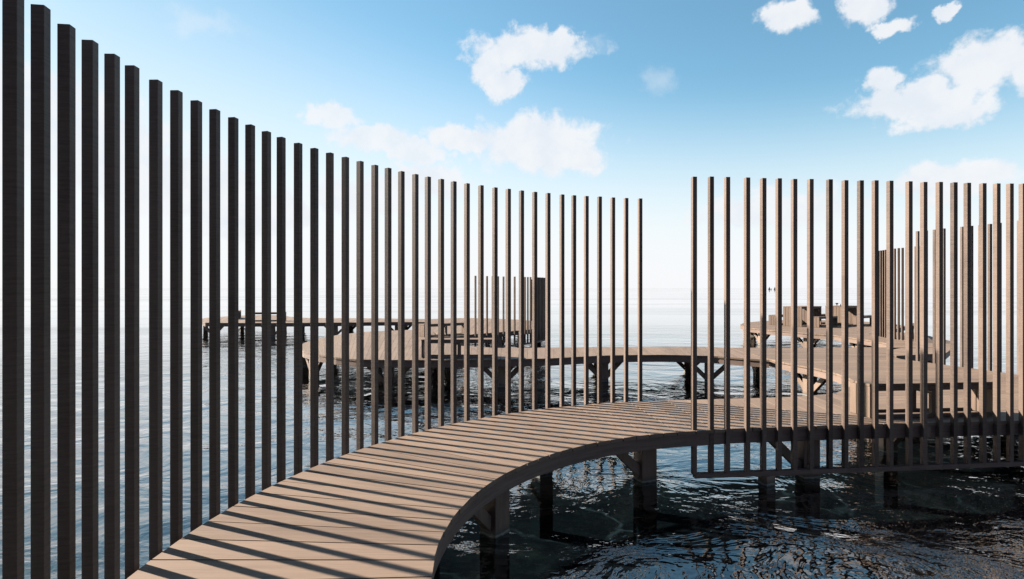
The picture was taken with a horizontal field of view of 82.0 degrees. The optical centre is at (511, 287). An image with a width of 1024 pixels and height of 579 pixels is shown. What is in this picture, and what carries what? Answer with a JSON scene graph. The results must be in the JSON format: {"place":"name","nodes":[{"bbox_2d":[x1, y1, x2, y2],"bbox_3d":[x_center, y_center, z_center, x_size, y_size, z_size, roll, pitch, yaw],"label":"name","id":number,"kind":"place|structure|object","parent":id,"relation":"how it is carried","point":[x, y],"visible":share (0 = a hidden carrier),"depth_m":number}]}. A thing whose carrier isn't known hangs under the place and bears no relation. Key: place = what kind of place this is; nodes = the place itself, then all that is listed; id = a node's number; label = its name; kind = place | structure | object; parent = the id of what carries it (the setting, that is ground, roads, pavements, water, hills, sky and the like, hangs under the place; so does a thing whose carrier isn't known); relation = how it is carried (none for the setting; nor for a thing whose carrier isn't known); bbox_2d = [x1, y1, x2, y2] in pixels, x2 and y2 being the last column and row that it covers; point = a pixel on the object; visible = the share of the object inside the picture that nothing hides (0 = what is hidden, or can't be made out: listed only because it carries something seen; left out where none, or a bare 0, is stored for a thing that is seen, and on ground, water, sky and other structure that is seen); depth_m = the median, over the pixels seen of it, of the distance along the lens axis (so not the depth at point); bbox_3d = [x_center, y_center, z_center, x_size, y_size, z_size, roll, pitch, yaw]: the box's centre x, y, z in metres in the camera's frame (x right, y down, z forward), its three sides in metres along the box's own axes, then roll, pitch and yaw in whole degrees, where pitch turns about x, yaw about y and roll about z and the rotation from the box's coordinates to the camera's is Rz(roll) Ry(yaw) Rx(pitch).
{"place":"outdoors","nodes":[
{"label":"outdoors","id":0,"kind":"place"},
{"bbox_2d":[0,288,1023,578],"bbox_3d":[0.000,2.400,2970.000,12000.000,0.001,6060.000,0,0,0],"label":"sea water","id":1,"kind":"structure","parent":0,"point":[606,518],"depth_m":7.27},
{"bbox_2d":[0,0,1023,287],"label":"sky","id":2,"kind":"structure","parent":0,"point":[633,100]},
{"label":"sea bed","id":3,"kind":"structure","parent":0,"visible":0},
{"bbox_2d":[202,315,424,336],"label":"boardwalk","id":4,"kind":"structure","parent":3,"relation":"on","point":[305,322],"depth_m":29.79},
{"bbox_2d":[255,312,276,320],"bbox_3d":[-12.750,1.487,30.700,1.830,0.451,0.394,0,0,-10],"label":"bench","id":5,"kind":"object","parent":4,"relation":"on","point":[261,313],"visible":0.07,"depth_m":30.47},
{"bbox_2d":[431,318,531,347],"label":"deck","id":6,"kind":"structure","parent":3,"relation":"on","point":[435,329],"depth_m":24.93},
{"bbox_2d":[474,276,544,347],"bbox_3d":[0.660,0.912,26.245,1.831,2.732,9.763,0,0,14],"label":"slat screen","id":7,"kind":"object","parent":6,"relation":"attached to","point":[540,309],"visible":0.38,"depth_m":23.68},
{"bbox_2d":[127,394,920,578],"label":"boardwalk","id":8,"kind":"structure","parent":3,"relation":"on","point":[409,506],"depth_m":5.29},
{"bbox_2d":[2,0,641,578],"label":"slat screen","id":9,"kind":"object","parent":8,"relation":"attached to","point":[12,288],"visible":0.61,"depth_m":4.05},
{"bbox_2d":[691,176,1023,486],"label":"slat screen","id":10,"kind":"object","parent":8,"relation":"attached to","point":[766,476],"visible":0.98,"depth_m":7.32},
{"bbox_2d":[302,330,768,386],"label":"boardwalk","id":11,"kind":"structure","parent":3,"relation":"on","point":[679,355],"depth_m":15.13},
{"bbox_2d":[419,322,463,336],"bbox_3d":[-2.450,1.481,21.100,1.830,0.451,0.394,0,0,-38],"label":"bench","id":12,"kind":"object","parent":11,"relation":"on","point":[421,330],"visible":0.59,"depth_m":20.90},
{"bbox_2d":[421,338,491,357],"bbox_3d":[-1.300,1.475,14.550,1.830,0.451,0.394,0,0,-2],"label":"bench","id":13,"kind":"object","parent":11,"relation":"on","point":[460,341],"visible":0.53,"depth_m":14.36},
{"bbox_2d":[740,320,932,348],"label":"deck","id":14,"kind":"structure","parent":3,"relation":"on","point":[819,333],"depth_m":22.94},
{"bbox_2d":[768,314,782,324],"bbox_3d":[12.705,1.480,27.739,1.500,0.461,0.412,0,0,-33],"label":"bench","id":15,"kind":"object","parent":14,"relation":"on","point":[771,319],"visible":0.34,"depth_m":27.38},
{"bbox_2d":[783,306,821,326],"bbox_3d":[13.250,1.269,26.900,1.600,0.882,0.892,0,0,-33],"label":"table","id":16,"kind":"object","parent":14,"relation":"on","point":[801,315],"visible":0.6,"depth_m":26.70},
{"bbox_2d":[814,316,837,327],"bbox_3d":[13.795,1.480,26.061,1.500,0.461,0.412,0,0,-33],"label":"bench","id":17,"kind":"object","parent":14,"relation":"on","point":[818,318],"visible":0.47,"depth_m":25.71},
{"bbox_2d":[825,305,856,324],"bbox_3d":[15.550,1.269,27.600,1.600,0.882,0.892,0,0,-33],"label":"table","id":18,"kind":"object","parent":14,"relation":"on","point":[852,310],"visible":0.34,"depth_m":27.31},
{"bbox_2d":[853,315,871,325],"bbox_3d":[16.095,1.480,26.761,1.500,0.461,0.412,0,0,-33],"label":"bench","id":19,"kind":"object","parent":14,"relation":"on","point":[855,319],"visible":0.35,"depth_m":26.51},
{"bbox_2d":[732,347,1019,452],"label":"deck","id":20,"kind":"structure","parent":3,"relation":"on","point":[820,368],"depth_m":11.88},
{"bbox_2d":[849,377,992,417],"bbox_3d":[5.550,1.475,7.970,1.830,0.451,0.394,0,0,-6],"label":"bench","id":21,"kind":"object","parent":20,"relation":"on","point":[899,384],"visible":0.62,"depth_m":7.84},
{"bbox_2d":[916,220,1018,374],"bbox_3d":[9.948,0.470,11.634,0.252,3.616,4.959,0,0,-9],"label":"slat screen","id":22,"kind":"object","parent":20,"relation":"attached to","point":[989,297],"visible":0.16,"depth_m":12.83},
{"bbox_2d":[871,332,949,362],"bbox_3d":[12.696,2.494,18.836,2.495,1.551,9.623,0,0,28],"label":"bench","id":23,"kind":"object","parent":3,"relation":"on","point":[899,353],"depth_m":15.98},
{"bbox_2d":[879,246,915,341],"bbox_3d":[13.074,0.470,20.117,0.325,3.616,3.293,0,0,8],"label":"slat screen","id":24,"kind":"object","parent":23,"relation":"attached to","point":[882,293],"visible":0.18,"depth_m":19.91}
]}

